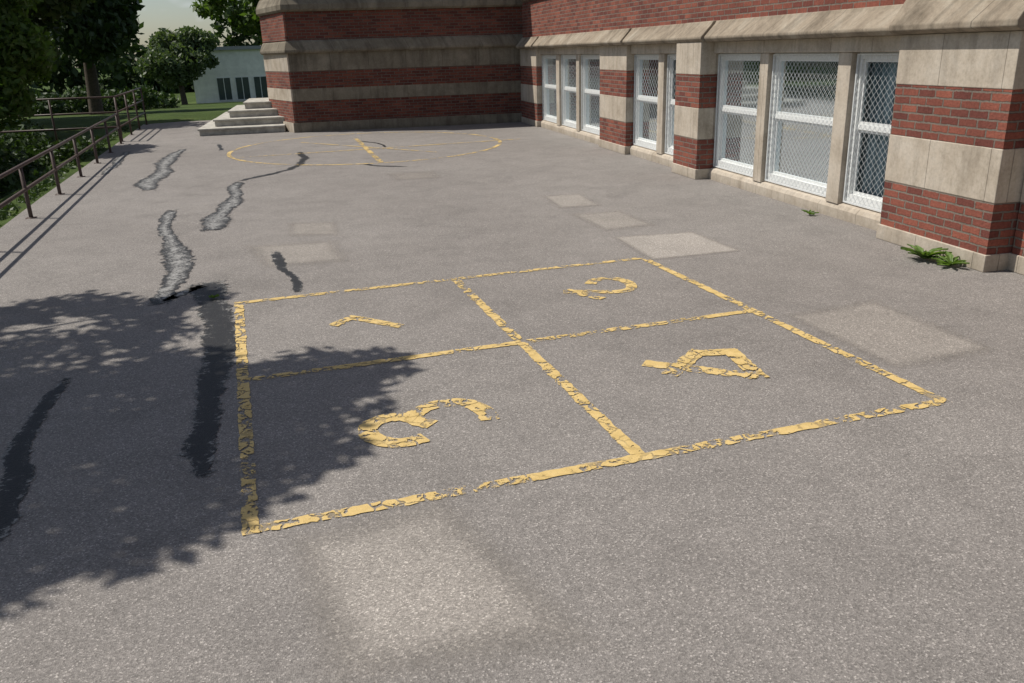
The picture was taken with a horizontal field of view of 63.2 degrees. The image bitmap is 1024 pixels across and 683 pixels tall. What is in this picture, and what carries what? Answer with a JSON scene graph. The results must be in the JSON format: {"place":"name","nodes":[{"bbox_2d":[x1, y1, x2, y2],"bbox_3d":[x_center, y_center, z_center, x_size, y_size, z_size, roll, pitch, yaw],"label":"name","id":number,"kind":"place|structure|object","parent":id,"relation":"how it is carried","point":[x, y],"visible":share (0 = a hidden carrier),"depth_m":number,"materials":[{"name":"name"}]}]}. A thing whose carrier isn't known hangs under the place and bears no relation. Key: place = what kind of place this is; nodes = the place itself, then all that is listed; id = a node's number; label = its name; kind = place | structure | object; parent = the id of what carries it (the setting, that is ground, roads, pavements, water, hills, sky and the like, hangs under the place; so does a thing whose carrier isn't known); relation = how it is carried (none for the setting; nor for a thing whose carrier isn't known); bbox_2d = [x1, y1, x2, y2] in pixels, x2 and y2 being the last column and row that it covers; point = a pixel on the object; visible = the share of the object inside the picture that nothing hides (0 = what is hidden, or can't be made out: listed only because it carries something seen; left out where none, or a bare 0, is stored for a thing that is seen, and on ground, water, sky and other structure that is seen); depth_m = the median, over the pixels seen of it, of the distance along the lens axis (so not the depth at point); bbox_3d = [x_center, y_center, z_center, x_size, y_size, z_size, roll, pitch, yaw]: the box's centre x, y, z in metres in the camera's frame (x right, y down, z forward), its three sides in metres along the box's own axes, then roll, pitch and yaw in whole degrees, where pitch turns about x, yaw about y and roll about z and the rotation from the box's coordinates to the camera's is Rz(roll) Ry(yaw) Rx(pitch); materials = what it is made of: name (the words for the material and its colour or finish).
{"place":"outdoors","nodes":[
{"label":"outdoors","id":0,"kind":"place"},
{"bbox_2d":[0,68,244,227],"bbox_3d":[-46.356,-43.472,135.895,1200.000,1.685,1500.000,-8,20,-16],"label":"ground","id":1,"kind":"structure","parent":0,"point":[192,110],"depth_m":25.59,"materials":[{"name":"green plant"}]},
{"bbox_2d":[0,0,57,131],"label":"broadleaf tree","id":2,"kind":"object","parent":1,"relation":"on","point":[27,55],"visible":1,"depth_m":15.12,"materials":[{"name":"green plant"}]},
{"bbox_2d":[0,119,102,198],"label":"undergrowth shrubs","id":3,"kind":"object","parent":1,"relation":"on","point":[11,156],"visible":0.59,"depth_m":17.52,"materials":[{"name":"green plant"}]},
{"bbox_2d":[17,0,96,76],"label":"broadleaf tree","id":4,"kind":"object","parent":1,"relation":"on","point":[43,15],"visible":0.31,"depth_m":23.18,"materials":[{"name":"green plant"}]},
{"bbox_2d":[0,124,137,225],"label":"verge grass","id":5,"kind":"structure","parent":1,"relation":"on","point":[37,189],"depth_m":12.56,"materials":[{"name":"green plant"}]},
{"bbox_2d":[31,0,144,114],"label":"tree","id":6,"kind":"object","parent":1,"relation":"on","point":[106,30],"visible":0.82,"depth_m":31.44,"materials":[{"name":"green plant"}]},
{"bbox_2d":[31,80,180,114],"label":"hedge","id":7,"kind":"object","parent":1,"relation":"on","point":[153,99],"visible":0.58,"depth_m":40.72,"materials":[{"name":"green plant"}]},
{"bbox_2d":[26,0,260,95],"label":"distant trees","id":8,"kind":"object","parent":1,"relation":"on","point":[123,75],"visible":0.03,"depth_m":90.22,"materials":[{"name":"green plant"}]},
{"bbox_2d":[132,25,220,104],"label":"broadleaf tree","id":9,"kind":"object","parent":1,"relation":"on","point":[176,57],"visible":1,"depth_m":57.44,"materials":[{"name":"green plant"}]},
{"bbox_2d":[190,0,262,44],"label":"broadleaf tree","id":10,"kind":"object","parent":1,"relation":"on","point":[204,9],"visible":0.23,"depth_m":27.18,"materials":[{"name":"green plant"}]},
{"bbox_2d":[193,49,265,102],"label":"walls","id":11,"kind":"structure","parent":1,"relation":"on","point":[241,63],"depth_m":63.38,"materials":[{"name":"white paint"}]},
{"bbox_2d":[214,45,261,49],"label":"roof","id":12,"kind":"structure","parent":11,"relation":"on","point":[237,47],"depth_m":62.83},
{"bbox_2d":[216,76,264,100],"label":"window frames","id":13,"kind":"structure","parent":11,"relation":"attached to","point":[236,87],"depth_m":63.89,"materials":[{"name":"white paint"}]},
{"bbox_2d":[217,76,267,99],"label":"windows","id":14,"kind":"structure","parent":11,"relation":"attached to","point":[239,86],"depth_m":63.97,"materials":[{"name":"black glass"}]},
{"bbox_2d":[0,120,1023,682],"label":"asphalt playground","id":15,"kind":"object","parent":1,"relation":"on","point":[876,548],"visible":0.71,"depth_m":3.76},
{"bbox_2d":[0,377,69,540],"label":"tar crack seal","id":16,"kind":"object","parent":15,"relation":"on","point":[18,476],"visible":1,"depth_m":3.53,"materials":[{"name":"black asphalt"}]},
{"bbox_2d":[0,113,123,218],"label":"pipe railing","id":17,"kind":"object","parent":15,"relation":"on","point":[25,189],"visible":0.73,"depth_m":10.79,"materials":[{"name":"grey metal"}]},
{"bbox_2d":[0,87,148,158],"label":"pipe railing","id":18,"kind":"object","parent":15,"relation":"on","point":[54,129],"visible":0.69,"depth_m":17.61,"materials":[{"name":"metal"}]},
{"bbox_2d":[101,151,131,174],"bbox_3d":[-6.730,-3.061,14.194,0.244,0.001,3.604,-8,20,-16],"label":"tar crack seal","id":19,"kind":"object","parent":15,"relation":"on","point":[116,162],"visible":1,"depth_m":14.12,"materials":[{"name":"grey asphalt"}]},
{"bbox_2d":[134,149,184,189],"bbox_3d":[-5.599,-2.815,13.386,0.492,0.001,5.519,-7,20,-15],"label":"tar crack seal","id":20,"kind":"object","parent":15,"relation":"on","point":[163,170],"visible":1,"depth_m":12.65,"materials":[{"name":"grey asphalt"}]},
{"bbox_2d":[149,209,195,304],"bbox_3d":[-3.100,-0.889,7.657,0.379,0.001,4.172,-9,20,-19],"label":"tar crack seal","id":21,"kind":"object","parent":15,"relation":"on","point":[176,253],"visible":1,"depth_m":7.04,"materials":[{"name":"grey asphalt"}]},
{"bbox_2d":[164,285,204,300],"bbox_3d":[-2.388,-0.351,6.054,0.147,0.001,0.471,3,20,12],"label":"tar crack seal","id":22,"kind":"object","parent":15,"relation":"on","point":[183,292],"visible":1,"depth_m":6.07,"materials":[{"name":"black asphalt"}]},
{"bbox_2d":[176,280,241,476],"bbox_3d":[-1.747,0.038,4.885,0.403,0.001,3.356,-9,20,-19],"label":"tar crack seal","id":23,"kind":"object","parent":15,"relation":"on","point":[219,339],"visible":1,"depth_m":4.52,"materials":[{"name":"black asphalt"}]},
{"bbox_2d":[199,182,243,231],"bbox_3d":[-3.350,-1.653,9.862,0.389,0.001,3.570,-5,20,-10],"label":"tar crack seal","id":24,"kind":"object","parent":15,"relation":"on","point":[217,220],"visible":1,"depth_m":9.26,"materials":[{"name":"grey asphalt"}]},
{"bbox_2d":[197,98,285,135],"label":"entrance steps","id":25,"kind":"structure","parent":15,"relation":"on","point":[254,115],"depth_m":19.11,"materials":[{"name":"concrete"}]},
{"bbox_2d":[240,152,309,180],"bbox_3d":[-3.555,-2.807,13.176,0.592,0.001,3.616,-2,19,0],"label":"tar crack seal","id":26,"kind":"object","parent":15,"relation":"on","point":[304,157],"visible":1,"depth_m":12.97,"materials":[{"name":"black asphalt"}]},
{"bbox_2d":[259,12,296,132],"bbox_3d":[-5.376,-6.131,19.033,0.087,2.517,2.001,-13,22,-28],"label":"canted end","id":27,"kind":"object","parent":15,"relation":"on","point":[273,27],"depth_m":18.85,"materials":[{"name":"red brick"}]},
{"bbox_2d":[271,251,302,291],"bbox_3d":[-1.805,-0.569,6.625,0.144,0.001,1.511,-9,21,-21],"label":"tar crack seal","id":28,"kind":"object","parent":15,"relation":"on","point":[279,261],"visible":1,"depth_m":6.61,"materials":[{"name":"black asphalt"}]},
{"bbox_2d":[256,242,339,264],"bbox_3d":[-1.879,-0.767,7.200,0.940,0.001,1.200,-8,20,-16],"label":"worn asphalt patch","id":29,"kind":"object","parent":15,"relation":"on","point":[306,252],"visible":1,"depth_m":7.21,"materials":[{"name":"grey asphalt"}]},
{"bbox_2d":[294,223,334,234],"bbox_3d":[-1.950,-1.115,8.202,0.573,0.001,1.023,-6,20,-13],"label":"worn asphalt patch","id":30,"kind":"object","parent":15,"relation":"on","point":[313,228],"visible":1,"depth_m":8.18,"materials":[{"name":"grey asphalt"}]},
{"bbox_2d":[227,132,509,164],"bbox_3d":[-2.533,-3.653,15.494,5.307,0.002,5.475,-8,20,-16],"label":"painted circle game","id":31,"kind":"object","parent":15,"relation":"on","point":[363,146],"visible":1,"depth_m":14.81,"materials":[{"name":"yellow paint"}]},
{"bbox_2d":[365,164,403,166],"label":"tar crack seal","id":32,"kind":"object","parent":15,"relation":"on","point":[379,165],"visible":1,"depth_m":12.67,"materials":[{"name":"black asphalt"}]},
{"bbox_2d":[264,6,521,122],"bbox_3d":[-3.587,-9.083,22.320,5.940,5.390,9.300,-6,20,-11],"label":"wing brick","id":33,"kind":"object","parent":15,"relation":"on","point":[343,24],"visible":0.56,"depth_m":18.65,"materials":[{"name":"red brick"}]},
{"bbox_2d":[256,0,522,54],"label":"wing stone caps","id":34,"kind":"object","parent":33,"relation":"on","point":[265,7],"visible":0.6,"depth_m":18.33,"materials":[{"name":"beige stone"}]},
{"bbox_2d":[271,47,521,132],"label":"wing stone bands","id":35,"kind":"object","parent":33,"relation":"attached to","point":[394,59],"visible":0.45,"depth_m":18.76,"materials":[{"name":"beige stone"}]},
{"bbox_2d":[309,510,560,665],"bbox_3d":[-0.263,0.757,2.698,0.930,0.001,1.160,-8,20,-16],"label":"worn asphalt patch","id":36,"kind":"object","parent":15,"relation":"on","point":[433,581],"visible":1,"depth_m":2.61,"materials":[{"name":"grey asphalt"}]},
{"bbox_2d":[545,194,596,206],"bbox_3d":[0.652,-1.570,9.262,0.528,0.001,0.987,-5,20,-10],"label":"worn asphalt patch","id":37,"kind":"object","parent":15,"relation":"on","point":[569,200],"visible":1,"depth_m":9.23,"materials":[{"name":"grey asphalt"}]},
{"bbox_2d":[234,257,947,534],"bbox_3d":[0.055,0.002,4.818,3.167,0.002,3.165,-8,20,-16],"label":"four square court","id":38,"kind":"object","parent":15,"relation":"on","point":[623,440],"visible":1,"depth_m":3.98,"materials":[{"name":"yellow paint"}]},
{"bbox_2d":[577,211,649,228],"bbox_3d":[0.989,-1.193,8.153,0.640,0.001,1.040,-8,20,-16],"label":"worn asphalt patch","id":39,"kind":"object","parent":15,"relation":"on","point":[611,220],"visible":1,"depth_m":8.14,"materials":[{"name":"grey asphalt"}]},
{"bbox_2d":[616,232,738,258],"bbox_3d":[1.354,-0.832,7.090,0.880,0.001,1.000,-8,20,-16],"label":"worn asphalt patch","id":40,"kind":"object","parent":15,"relation":"on","point":[661,246],"visible":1,"depth_m":7.04,"materials":[{"name":"grey asphalt"}]},
{"bbox_2d":[520,30,1023,274],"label":"stone bands and mullions","id":41,"kind":"object","parent":15,"relation":"on","point":[992,60],"visible":0.78,"depth_m":7.51,"materials":[{"name":"stone"}]},
{"bbox_2d":[543,52,898,209],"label":"window frames","id":42,"kind":"structure","parent":41,"relation":"in","point":[775,126],"depth_m":8.97,"materials":[{"name":"white metal"}]},
{"bbox_2d":[546,59,837,183],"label":"window panes","id":43,"kind":"object","parent":42,"relation":"in","point":[725,149],"visible":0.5,"depth_m":9.32,"materials":[{"name":"glass"}]},
{"bbox_2d":[542,53,898,211],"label":"window wire guards","id":44,"kind":"object","parent":42,"relation":"attached to","point":[769,128],"depth_m":9.06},
{"bbox_2d":[516,0,1023,48],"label":"sloped stone cap","id":45,"kind":"object","parent":41,"relation":"on","point":[908,17],"visible":0.95,"depth_m":7.49,"materials":[{"name":"stone"}]},
{"bbox_2d":[520,0,1023,256],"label":"brick bands","id":46,"kind":"object","parent":41,"relation":"attached to","point":[987,117],"visible":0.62,"depth_m":6.76,"materials":[{"name":"red brick"}]},
{"bbox_2d":[801,209,818,214],"bbox_3d":[2.880,-1.251,8.058,0.136,0.051,0.121,16,26,42],"label":"dandelion weed","id":47,"kind":"object","parent":15,"relation":"on","point":[809,212],"visible":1,"depth_m":8.06,"materials":[{"name":"green plant"}]},
{"bbox_2d":[793,303,985,364],"bbox_3d":[2.153,-0.065,4.827,0.800,0.001,1.120,-8,20,-16],"label":"worn asphalt patch","id":48,"kind":"object","parent":15,"relation":"on","point":[889,335],"visible":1,"depth_m":4.76,"materials":[{"name":"grey asphalt"}]},
{"bbox_2d":[901,244,951,258],"bbox_3d":[3.119,-0.667,6.295,0.313,0.100,0.334,-8,20,-16],"label":"dandelion weed","id":49,"kind":"object","parent":15,"relation":"on","point":[919,251],"visible":0.98,"depth_m":6.29,"materials":[{"name":"green plant"}]},
{"bbox_2d":[931,251,969,265],"bbox_3d":[3.207,-0.592,6.092,0.263,0.087,0.263,-8,20,-16],"label":"dandelion weed","id":50,"kind":"object","parent":15,"relation":"on","point":[949,259],"visible":1,"depth_m":6.12,"materials":[{"name":"green plant"}]},
{"bbox_2d":[58,0,254,67],"label":"sky","id":51,"kind":"structure","parent":0,"point":[171,14],"materials":[{"name":"white"}]},
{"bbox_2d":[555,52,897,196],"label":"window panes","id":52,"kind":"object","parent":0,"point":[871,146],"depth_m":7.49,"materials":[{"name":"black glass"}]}
]}

